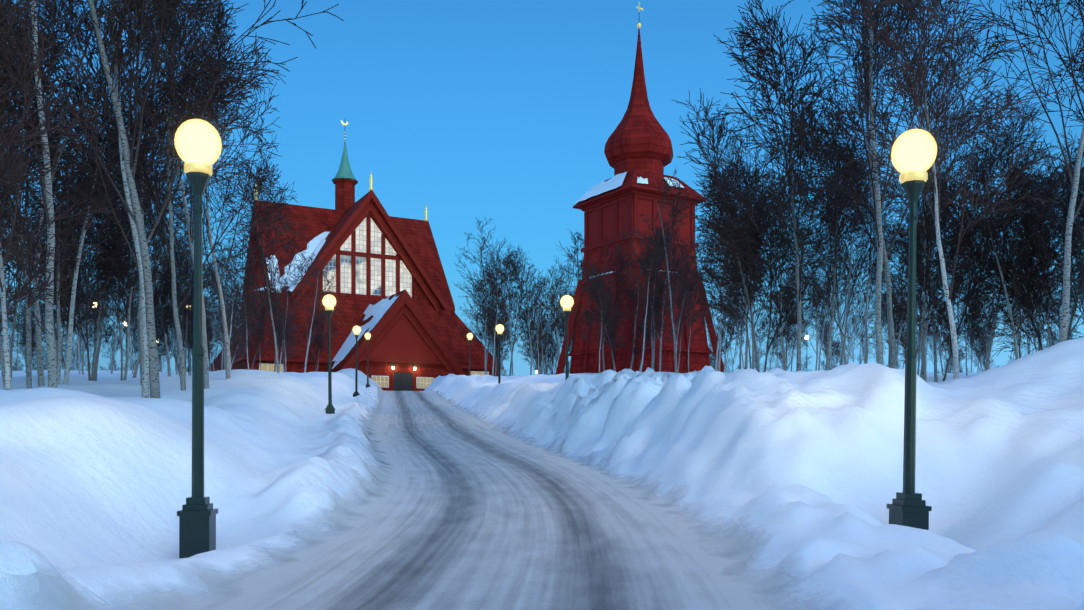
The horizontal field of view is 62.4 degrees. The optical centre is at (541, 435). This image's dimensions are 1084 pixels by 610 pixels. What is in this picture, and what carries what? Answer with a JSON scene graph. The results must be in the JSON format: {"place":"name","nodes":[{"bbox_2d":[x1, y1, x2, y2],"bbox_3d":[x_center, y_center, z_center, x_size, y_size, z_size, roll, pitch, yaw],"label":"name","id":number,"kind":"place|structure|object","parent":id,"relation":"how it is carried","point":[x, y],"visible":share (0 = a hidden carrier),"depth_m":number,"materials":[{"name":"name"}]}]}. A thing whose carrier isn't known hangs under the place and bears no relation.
{"place":"outdoors","nodes":[
{"label":"outdoors","id":0,"kind":"place"},
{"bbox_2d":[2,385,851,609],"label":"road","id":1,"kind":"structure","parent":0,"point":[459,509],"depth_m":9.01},
{"bbox_2d":[0,338,1083,609],"bbox_3d":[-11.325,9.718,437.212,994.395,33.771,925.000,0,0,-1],"label":"snow ground","id":2,"kind":"structure","parent":0,"point":[804,470],"depth_m":11.01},
{"bbox_2d":[8,302,35,363],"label":"birch tree","id":3,"kind":"object","parent":2,"relation":"on","point":[16,329],"visible":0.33,"depth_m":64.44,"materials":[{"name":"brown plant"}]},
{"bbox_2d":[0,0,64,121],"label":"birch tree","id":4,"kind":"object","parent":2,"relation":"on","point":[30,37],"visible":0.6,"depth_m":16.90,"materials":[{"name":"brown plant"}]},
{"bbox_2d":[0,145,67,377],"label":"birch tree","id":5,"kind":"object","parent":2,"relation":"on","point":[14,319],"visible":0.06,"depth_m":35.35,"materials":[{"name":"brown plant"}]},
{"bbox_2d":[7,292,74,372],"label":"birch tree","id":6,"kind":"object","parent":2,"relation":"on","point":[32,339],"visible":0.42,"depth_m":59.92,"materials":[{"name":"brown plant"}]},
{"bbox_2d":[0,0,118,389],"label":"birch tree","id":7,"kind":"object","parent":2,"relation":"on","point":[7,144],"visible":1,"depth_m":16.24,"materials":[{"name":"brown plant"}]},
{"bbox_2d":[12,181,112,358],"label":"birch tree","id":8,"kind":"object","parent":2,"relation":"on","point":[90,315],"visible":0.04,"depth_m":42.37,"materials":[{"name":"brown plant"}]},
{"bbox_2d":[0,0,141,388],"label":"birch tree","id":9,"kind":"object","parent":2,"relation":"on","point":[28,360],"visible":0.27,"depth_m":20.94,"materials":[{"name":"brown plant"}]},
{"bbox_2d":[41,242,116,374],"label":"birch tree","id":10,"kind":"object","parent":2,"relation":"on","point":[107,335],"visible":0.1,"depth_m":49.62,"materials":[{"name":"brown plant"}]},
{"bbox_2d":[0,0,166,385],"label":"birch tree","id":11,"kind":"object","parent":2,"relation":"on","point":[40,369],"visible":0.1,"depth_m":27.15,"materials":[{"name":"brown plant"}]},
{"bbox_2d":[43,156,144,380],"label":"birch tree","id":12,"kind":"object","parent":2,"relation":"on","point":[98,353],"visible":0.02,"depth_m":38.13,"materials":[{"name":"brown plant"}]},
{"bbox_2d":[15,130,173,380],"bbox_3d":[-16.463,-6.650,32.947,5.248,11.028,5.272,0,0,-38],"label":"birch tree","id":13,"kind":"object","parent":2,"relation":"on","point":[115,253],"visible":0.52,"depth_m":32.45,"materials":[{"name":"brown plant"}]},
{"bbox_2d":[86,318,125,370],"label":"birch tree","id":14,"kind":"object","parent":2,"relation":"on","point":[106,341],"visible":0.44,"depth_m":78.35,"materials":[{"name":"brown plant"}]},
{"bbox_2d":[0,0,216,387],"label":"birch tree","id":15,"kind":"object","parent":2,"relation":"on","point":[51,344],"visible":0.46,"depth_m":19.39,"materials":[{"name":"grey plant"}]},
{"bbox_2d":[0,0,228,384],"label":"birch tree","id":16,"kind":"object","parent":2,"relation":"on","point":[76,263],"visible":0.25,"depth_m":23.29,"materials":[{"name":"brown plant"}]},
{"bbox_2d":[55,107,192,380],"bbox_3d":[-16.652,-7.404,35.652,5.072,11.871,7.184,0,0,-34],"label":"birch tree","id":17,"kind":"object","parent":2,"relation":"on","point":[127,322],"visible":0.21,"depth_m":35.63,"materials":[{"name":"brown plant"}]},
{"bbox_2d":[56,0,235,384],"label":"birch tree","id":18,"kind":"object","parent":2,"relation":"on","point":[139,305],"visible":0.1,"depth_m":29.25,"materials":[{"name":"brown plant"}]},
{"bbox_2d":[7,0,285,397],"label":"birch tree","id":19,"kind":"object","parent":2,"relation":"on","point":[115,70],"visible":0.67,"depth_m":20.65,"materials":[{"name":"brown plant"}]},
{"bbox_2d":[120,236,205,377],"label":"birch tree","id":20,"kind":"object","parent":2,"relation":"on","point":[138,359],"visible":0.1,"depth_m":49.56,"materials":[{"name":"brown plant"}]},
{"bbox_2d":[110,154,220,375],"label":"birch tree","id":21,"kind":"object","parent":2,"relation":"on","point":[168,365],"visible":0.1,"depth_m":44.99,"materials":[{"name":"brown plant"}]},
{"bbox_2d":[0,0,343,397],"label":"birch tree","id":22,"kind":"object","parent":2,"relation":"on","point":[154,381],"visible":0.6,"depth_m":19.31,"materials":[{"name":"grey plant"}]},
{"bbox_2d":[74,0,279,388],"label":"birch tree","id":23,"kind":"object","parent":2,"relation":"on","point":[189,222],"visible":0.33,"depth_m":27.46,"materials":[{"name":"brown plant"}]},
{"bbox_2d":[52,0,304,390],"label":"birch tree","id":24,"kind":"object","parent":2,"relation":"on","point":[215,29],"visible":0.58,"depth_m":23.46,"materials":[{"name":"brown plant"}]},
{"bbox_2d":[132,197,228,375],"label":"birch tree","id":25,"kind":"object","parent":2,"relation":"on","point":[167,281],"visible":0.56,"depth_m":40.02,"materials":[{"name":"brown plant"}]},
{"bbox_2d":[174,119,221,558],"bbox_3d":[-3.764,-0.758,9.797,0.490,5.409,0.490,0,0,-8],"label":"street lamp","id":26,"kind":"object","parent":2,"relation":"on","point":[198,145],"visible":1,"depth_m":9.73,"materials":[{"name":"green metal"}]},
{"bbox_2d":[203,263,251,369],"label":"birch tree","id":27,"kind":"object","parent":2,"relation":"on","point":[209,269],"visible":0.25,"depth_m":83.42,"materials":[{"name":"brown plant"}]},
{"bbox_2d":[209,283,249,368],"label":"birch tree","id":28,"kind":"object","parent":2,"relation":"on","point":[229,322],"visible":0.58,"depth_m":58.65,"materials":[{"name":"brown plant"}]},
{"bbox_2d":[152,21,313,378],"bbox_3d":[-11.508,-8.620,32.245,6.431,14.598,5.208,0,0,39],"label":"birch tree","id":29,"kind":"object","parent":2,"relation":"on","point":[218,281],"visible":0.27,"depth_m":32.32,"materials":[{"name":"brown plant"}]},
{"bbox_2d":[190,235,275,369],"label":"birch tree","id":30,"kind":"object","parent":2,"relation":"on","point":[231,287],"visible":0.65,"depth_m":47.45,"materials":[{"name":"brown plant"}]},
{"bbox_2d":[204,238,261,369],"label":"birch tree","id":31,"kind":"object","parent":2,"relation":"on","point":[222,251],"visible":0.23,"depth_m":88.11,"materials":[{"name":"brown plant"}]},
{"bbox_2d":[220,287,270,367],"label":"birch tree","id":32,"kind":"object","parent":2,"relation":"on","point":[234,356],"visible":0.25,"depth_m":90.74,"materials":[{"name":"brown plant"}]},
{"bbox_2d":[229,271,265,368],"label":"birch tree","id":33,"kind":"object","parent":2,"relation":"on","point":[245,313],"visible":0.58,"depth_m":68.89,"materials":[{"name":"brown plant"}]},
{"bbox_2d":[237,316,273,369],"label":"birch tree","id":34,"kind":"object","parent":2,"relation":"on","point":[258,342],"visible":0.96,"depth_m":80.85,"materials":[{"name":"brown plant"}]},
{"bbox_2d":[234,282,282,369],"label":"birch tree","id":35,"kind":"object","parent":2,"relation":"on","point":[256,316],"visible":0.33,"depth_m":89.33,"materials":[{"name":"brown plant"}]},
{"bbox_2d":[216,142,328,372],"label":"birch tree","id":36,"kind":"object","parent":2,"relation":"on","point":[268,214],"visible":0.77,"depth_m":38.99,"materials":[{"name":"brown plant"}]},
{"bbox_2d":[249,265,308,371],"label":"birch tree","id":37,"kind":"object","parent":2,"relation":"on","point":[279,273],"visible":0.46,"depth_m":91.55,"materials":[{"name":"brown plant"}]},
{"bbox_2d":[259,300,304,371],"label":"birch tree","id":38,"kind":"object","parent":2,"relation":"on","point":[286,326],"visible":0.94,"depth_m":74.50,"materials":[{"name":"brown plant"}]},
{"bbox_2d":[270,311,300,371],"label":"birch tree","id":39,"kind":"object","parent":2,"relation":"on","point":[282,344],"visible":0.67,"depth_m":81.15,"materials":[{"name":"brown plant"}]},
{"bbox_2d":[267,275,305,371],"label":"birch tree","id":40,"kind":"object","parent":2,"relation":"on","point":[286,297],"visible":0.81,"depth_m":85.44,"materials":[{"name":"brown plant"}]},
{"bbox_2d":[285,247,342,372],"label":"birch tree","id":41,"kind":"object","parent":2,"relation":"on","point":[312,299],"visible":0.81,"depth_m":89.56,"materials":[{"name":"brown plant"}]},
{"bbox_2d":[303,301,338,371],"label":"birch tree","id":42,"kind":"object","parent":2,"relation":"on","point":[319,343],"visible":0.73,"depth_m":92.50,"materials":[{"name":"brown plant"}]},
{"bbox_2d":[322,294,335,413],"bbox_3d":[-7.513,-2.448,31.700,0.490,5.100,0.490,0,0,-12],"label":"street lamp","id":43,"kind":"object","parent":2,"relation":"on","point":[329,302],"visible":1,"depth_m":31.64,"materials":[{"name":"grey metal"}]},
{"bbox_2d":[211,120,502,390],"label":"church","id":44,"kind":"structure","parent":2,"relation":"on","point":[393,297],"depth_m":113.67,"materials":[{"name":"red"}]},
{"bbox_2d":[455,217,506,374],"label":"birch tree","id":45,"kind":"object","parent":2,"relation":"on","point":[483,271],"visible":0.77,"depth_m":87.36,"materials":[{"name":"brown plant"}]},
{"bbox_2d":[468,232,517,375],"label":"birch tree","id":46,"kind":"object","parent":2,"relation":"on","point":[493,274],"visible":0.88,"depth_m":84.27,"materials":[{"name":"brown plant"}]},
{"bbox_2d":[465,295,524,375],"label":"birch tree","id":47,"kind":"object","parent":2,"relation":"on","point":[489,341],"visible":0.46,"depth_m":93.29,"materials":[{"name":"brown plant"}]},
{"bbox_2d":[484,267,524,375],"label":"birch tree","id":48,"kind":"object","parent":2,"relation":"on","point":[505,313],"visible":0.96,"depth_m":83.10,"materials":[{"name":"brown plant"}]},
{"bbox_2d":[477,247,532,375],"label":"birch tree","id":49,"kind":"object","parent":2,"relation":"on","point":[512,280],"visible":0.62,"depth_m":85.60,"materials":[{"name":"brown plant"}]},
{"bbox_2d":[496,243,537,375],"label":"birch tree","id":50,"kind":"object","parent":2,"relation":"on","point":[519,312],"visible":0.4,"depth_m":100.08,"materials":[{"name":"brown plant"}]},
{"bbox_2d":[490,255,560,374],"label":"birch tree","id":51,"kind":"object","parent":2,"relation":"on","point":[525,304],"visible":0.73,"depth_m":90.12,"materials":[{"name":"brown plant"}]},
{"bbox_2d":[510,307,563,373],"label":"birch tree","id":52,"kind":"object","parent":2,"relation":"on","point":[533,347],"visible":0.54,"depth_m":104.45,"materials":[{"name":"brown plant"}]},
{"bbox_2d":[520,270,561,373],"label":"birch tree","id":53,"kind":"object","parent":2,"relation":"on","point":[543,283],"visible":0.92,"depth_m":81.82,"materials":[{"name":"brown plant"}]},
{"bbox_2d":[537,259,574,356],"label":"birch tree","id":54,"kind":"object","parent":2,"relation":"on","point":[551,319],"visible":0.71,"depth_m":98.45,"materials":[{"name":"brown plant"}]},
{"bbox_2d":[548,229,583,301],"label":"birch tree","id":55,"kind":"object","parent":2,"relation":"on","point":[574,252],"visible":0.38,"depth_m":80.10,"materials":[{"name":"brown plant"}]},
{"bbox_2d":[560,295,573,380],"bbox_3d":[0.895,-2.448,31.855,0.490,5.100,0.490,0,1,-8],"label":"street lamp","id":56,"kind":"object","parent":2,"relation":"on","point":[566,302],"visible":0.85,"depth_m":31.78,"materials":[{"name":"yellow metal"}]},
{"bbox_2d":[563,264,627,370],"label":"birch tree","id":57,"kind":"object","parent":2,"relation":"on","point":[606,326],"visible":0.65,"depth_m":63.95,"materials":[{"name":"brown plant"}]},
{"bbox_2d":[576,258,629,372],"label":"birch tree","id":58,"kind":"object","parent":2,"relation":"on","point":[599,295],"visible":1,"depth_m":59.99,"materials":[{"name":"brown plant"}]},
{"bbox_2d":[571,238,647,370],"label":"birch tree","id":59,"kind":"object","parent":2,"relation":"on","point":[617,269],"visible":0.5,"depth_m":65.52,"materials":[{"name":"brown plant"}]},
{"bbox_2d":[602,224,665,369],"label":"birch tree","id":60,"kind":"object","parent":2,"relation":"on","point":[636,307],"visible":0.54,"depth_m":66.87,"materials":[{"name":"brown plant"}]},
{"bbox_2d":[555,2,723,374],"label":"bell tower","id":61,"kind":"structure","parent":2,"relation":"on","point":[638,150],"depth_m":72.94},
{"bbox_2d":[615,221,671,371],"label":"birch tree","id":62,"kind":"object","parent":2,"relation":"on","point":[639,291],"visible":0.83,"depth_m":60.97,"materials":[{"name":"brown plant"}]},
{"bbox_2d":[614,246,680,368],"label":"birch tree","id":63,"kind":"object","parent":2,"relation":"on","point":[659,312],"visible":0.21,"depth_m":64.46,"materials":[{"name":"brown plant"}]},
{"bbox_2d":[629,293,668,371],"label":"birch tree","id":64,"kind":"object","parent":2,"relation":"on","point":[641,340],"visible":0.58,"depth_m":66.60,"materials":[{"name":"brown plant"}]},
{"bbox_2d":[618,223,691,371],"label":"birch tree","id":65,"kind":"object","parent":2,"relation":"on","point":[660,338],"visible":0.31,"depth_m":63.39,"materials":[{"name":"brown plant"}]},
{"bbox_2d":[632,222,681,369],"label":"birch tree","id":66,"kind":"object","parent":2,"relation":"on","point":[654,342],"visible":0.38,"depth_m":63.34,"materials":[{"name":"brown plant"}]},
{"bbox_2d":[635,169,721,372],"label":"birch tree","id":67,"kind":"object","parent":2,"relation":"on","point":[676,212],"visible":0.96,"depth_m":56.88,"materials":[{"name":"brown plant"}]},
{"bbox_2d":[651,232,710,371],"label":"birch tree","id":68,"kind":"object","parent":2,"relation":"on","point":[680,295],"visible":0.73,"depth_m":60.56,"materials":[{"name":"brown plant"}]},
{"bbox_2d":[666,267,711,371],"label":"birch tree","id":69,"kind":"object","parent":2,"relation":"on","point":[699,311],"visible":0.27,"depth_m":65.56,"materials":[{"name":"brown plant"}]},
{"bbox_2d":[684,192,740,371],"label":"birch tree","id":70,"kind":"object","parent":2,"relation":"on","point":[719,337],"visible":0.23,"depth_m":59.56,"materials":[{"name":"brown plant"}]},
{"bbox_2d":[711,290,752,372],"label":"birch tree","id":71,"kind":"object","parent":2,"relation":"on","point":[731,335],"visible":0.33,"depth_m":64.89,"materials":[{"name":"brown plant"}]},
{"bbox_2d":[705,241,768,368],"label":"birch tree","id":72,"kind":"object","parent":2,"relation":"on","point":[736,316],"visible":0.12,"depth_m":38.69,"materials":[{"name":"brown plant"}]},
{"bbox_2d":[678,150,803,368],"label":"birch tree","id":73,"kind":"object","parent":2,"relation":"on","point":[745,322],"visible":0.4,"depth_m":30.40,"materials":[{"name":"brown plant"}]},
{"bbox_2d":[682,115,803,368],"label":"birch tree","id":74,"kind":"object","parent":2,"relation":"on","point":[730,298],"visible":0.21,"depth_m":34.67,"materials":[{"name":"brown plant"}]},
{"bbox_2d":[673,88,842,371],"bbox_3d":[5.711,-4.927,24.236,5.312,8.430,3.707,0,0,-25],"label":"birch tree","id":75,"kind":"object","parent":2,"relation":"on","point":[750,247],"visible":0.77,"depth_m":23.97,"materials":[{"name":"brown plant"}]},
{"bbox_2d":[749,288,796,369],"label":"birch tree","id":76,"kind":"object","parent":2,"relation":"on","point":[772,336],"visible":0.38,"depth_m":45.53,"materials":[{"name":"brown plant"}]},
{"bbox_2d":[713,113,859,370],"bbox_3d":[8.766,-6.281,31.091,5.129,9.878,3.993,0,0,-13],"label":"birch tree","id":77,"kind":"object","parent":2,"relation":"on","point":[782,328],"visible":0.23,"depth_m":31.22,"materials":[{"name":"brown plant"}]},
{"bbox_2d":[689,0,897,371],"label":"birch tree","id":78,"kind":"object","parent":2,"relation":"on","point":[775,85],"visible":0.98,"depth_m":20.34,"materials":[{"name":"brown plant"}]},
{"bbox_2d":[778,245,848,370],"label":"birch tree","id":79,"kind":"object","parent":2,"relation":"on","point":[817,327],"visible":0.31,"depth_m":43.80,"materials":[{"name":"brown plant"}]},
{"bbox_2d":[760,79,886,369],"bbox_3d":[8.163,-5.413,24.975,3.469,9.386,3.989,0,0,-31],"label":"birch tree","id":80,"kind":"object","parent":2,"relation":"on","point":[837,237],"visible":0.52,"depth_m":24.85,"materials":[{"name":"brown plant"}]},
{"bbox_2d":[794,281,857,369],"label":"birch tree","id":81,"kind":"object","parent":2,"relation":"on","point":[826,342],"visible":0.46,"depth_m":51.38,"materials":[{"name":"brown plant"}]},
{"bbox_2d":[801,240,855,370],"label":"birch tree","id":82,"kind":"object","parent":2,"relation":"on","point":[823,327],"visible":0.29,"depth_m":46.60,"materials":[{"name":"brown plant"}]},
{"bbox_2d":[775,134,906,364],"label":"birch tree","id":83,"kind":"object","parent":2,"relation":"on","point":[854,280],"visible":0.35,"depth_m":29.07,"materials":[{"name":"brown plant"}]},
{"bbox_2d":[785,142,901,364],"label":"birch tree","id":84,"kind":"object","parent":2,"relation":"on","point":[837,305],"visible":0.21,"depth_m":32.16,"materials":[{"name":"brown plant"}]},
{"bbox_2d":[805,143,906,363],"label":"birch tree","id":85,"kind":"object","parent":2,"relation":"on","point":[866,326],"visible":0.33,"depth_m":35.40,"materials":[{"name":"brown plant"}]},
{"bbox_2d":[837,260,875,363],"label":"birch tree","id":86,"kind":"object","parent":2,"relation":"on","point":[860,318],"visible":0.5,"depth_m":54.32,"materials":[{"name":"brown plant"}]},
{"bbox_2d":[842,283,875,360],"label":"birch tree","id":87,"kind":"object","parent":2,"relation":"on","point":[862,331],"visible":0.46,"depth_m":59.75,"materials":[{"name":"brown plant"}]},
{"bbox_2d":[865,267,932,368],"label":"birch tree","id":88,"kind":"object","parent":2,"relation":"on","point":[895,336],"visible":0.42,"depth_m":41.47,"materials":[{"name":"brown plant"}]},
{"bbox_2d":[868,218,933,368],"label":"birch tree","id":89,"kind":"object","parent":2,"relation":"on","point":[885,307],"visible":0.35,"depth_m":37.52,"materials":[{"name":"brown plant"}]},
{"bbox_2d":[793,0,1009,364],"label":"birch tree","id":90,"kind":"object","parent":2,"relation":"on","point":[877,209],"visible":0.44,"depth_m":21.46,"materials":[{"name":"brown plant"}]},
{"bbox_2d":[785,0,1020,367],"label":"birch tree","id":91,"kind":"object","parent":2,"relation":"on","point":[891,355],"visible":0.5,"depth_m":22.06,"materials":[{"name":"brown plant"}]},
{"bbox_2d":[887,129,936,529],"bbox_3d":[4.207,-0.777,10.214,0.490,5.409,0.490,1,1,-7],"label":"street lamp","id":92,"kind":"object","parent":2,"relation":"on","point":[913,154],"visible":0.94,"depth_m":10.16,"materials":[{"name":"green metal"}]},
{"bbox_2d":[854,138,999,376],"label":"birch tree","id":93,"kind":"object","parent":2,"relation":"on","point":[919,306],"visible":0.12,"depth_m":29.66,"materials":[{"name":"brown plant"}]},
{"bbox_2d":[885,188,969,349],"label":"birch tree","id":94,"kind":"object","parent":2,"relation":"on","point":[919,276],"visible":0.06,"depth_m":32.08,"materials":[{"name":"brown plant"}]},
{"bbox_2d":[870,9,1008,381],"bbox_3d":[11.666,-6.673,25.814,4.355,11.593,4.365,0,0,5],"label":"birch tree","id":95,"kind":"object","parent":2,"relation":"on","point":[923,365],"visible":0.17,"depth_m":26.00,"materials":[{"name":"brown plant"}]},
{"bbox_2d":[866,123,1033,382],"bbox_3d":[10.800,-4.796,24.063,4.432,8.333,4.418,0,0,29],"label":"birch tree","id":96,"kind":"object","parent":2,"relation":"on","point":[967,268],"visible":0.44,"depth_m":23.60,"materials":[{"name":"brown plant"}]},
{"bbox_2d":[825,0,1075,379],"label":"birch tree","id":97,"kind":"object","parent":2,"relation":"on","point":[919,73],"visible":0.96,"depth_m":16.75,"materials":[{"name":"brown plant"}]},
{"bbox_2d":[889,0,1083,342],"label":"birch tree","id":98,"kind":"object","parent":2,"relation":"on","point":[1074,179],"visible":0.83,"depth_m":17.29,"materials":[{"name":"brown plant"}]},
{"bbox_2d":[955,258,1018,371],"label":"birch tree","id":99,"kind":"object","parent":2,"relation":"on","point":[980,322],"visible":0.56,"depth_m":40.52,"materials":[{"name":"brown plant"}]},
{"bbox_2d":[903,69,1083,370],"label":"birch tree","id":100,"kind":"object","parent":2,"relation":"on","point":[997,302],"visible":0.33,"depth_m":23.88,"materials":[{"name":"brown plant"}]},
{"bbox_2d":[918,85,1083,359],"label":"birch tree","id":101,"kind":"object","parent":2,"relation":"on","point":[992,236],"visible":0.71,"depth_m":22.19,"materials":[{"name":"brown plant"}]},
{"bbox_2d":[973,0,1083,238],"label":"birch tree","id":102,"kind":"object","parent":2,"relation":"on","point":[1054,101],"visible":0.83,"depth_m":19.86,"materials":[{"name":"brown plant"}]},
{"bbox_2d":[974,139,1083,358],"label":"birch tree","id":103,"kind":"object","parent":2,"relation":"on","point":[1031,283],"visible":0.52,"depth_m":22.41,"materials":[{"name":"brown plant"}]},
{"bbox_2d":[1009,140,1083,346],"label":"birch tree","id":104,"kind":"object","parent":2,"relation":"on","point":[1042,187],"visible":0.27,"depth_m":27.56,"materials":[{"name":"brown plant"}]},
{"bbox_2d":[1051,212,1083,338],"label":"birch tree","id":105,"kind":"object","parent":2,"relation":"on","point":[1080,297],"visible":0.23,"depth_m":30.25,"materials":[{"name":"brown plant"}]},
{"bbox_2d":[0,0,1083,375],"label":"sky","id":106,"kind":"structure","parent":0,"point":[463,111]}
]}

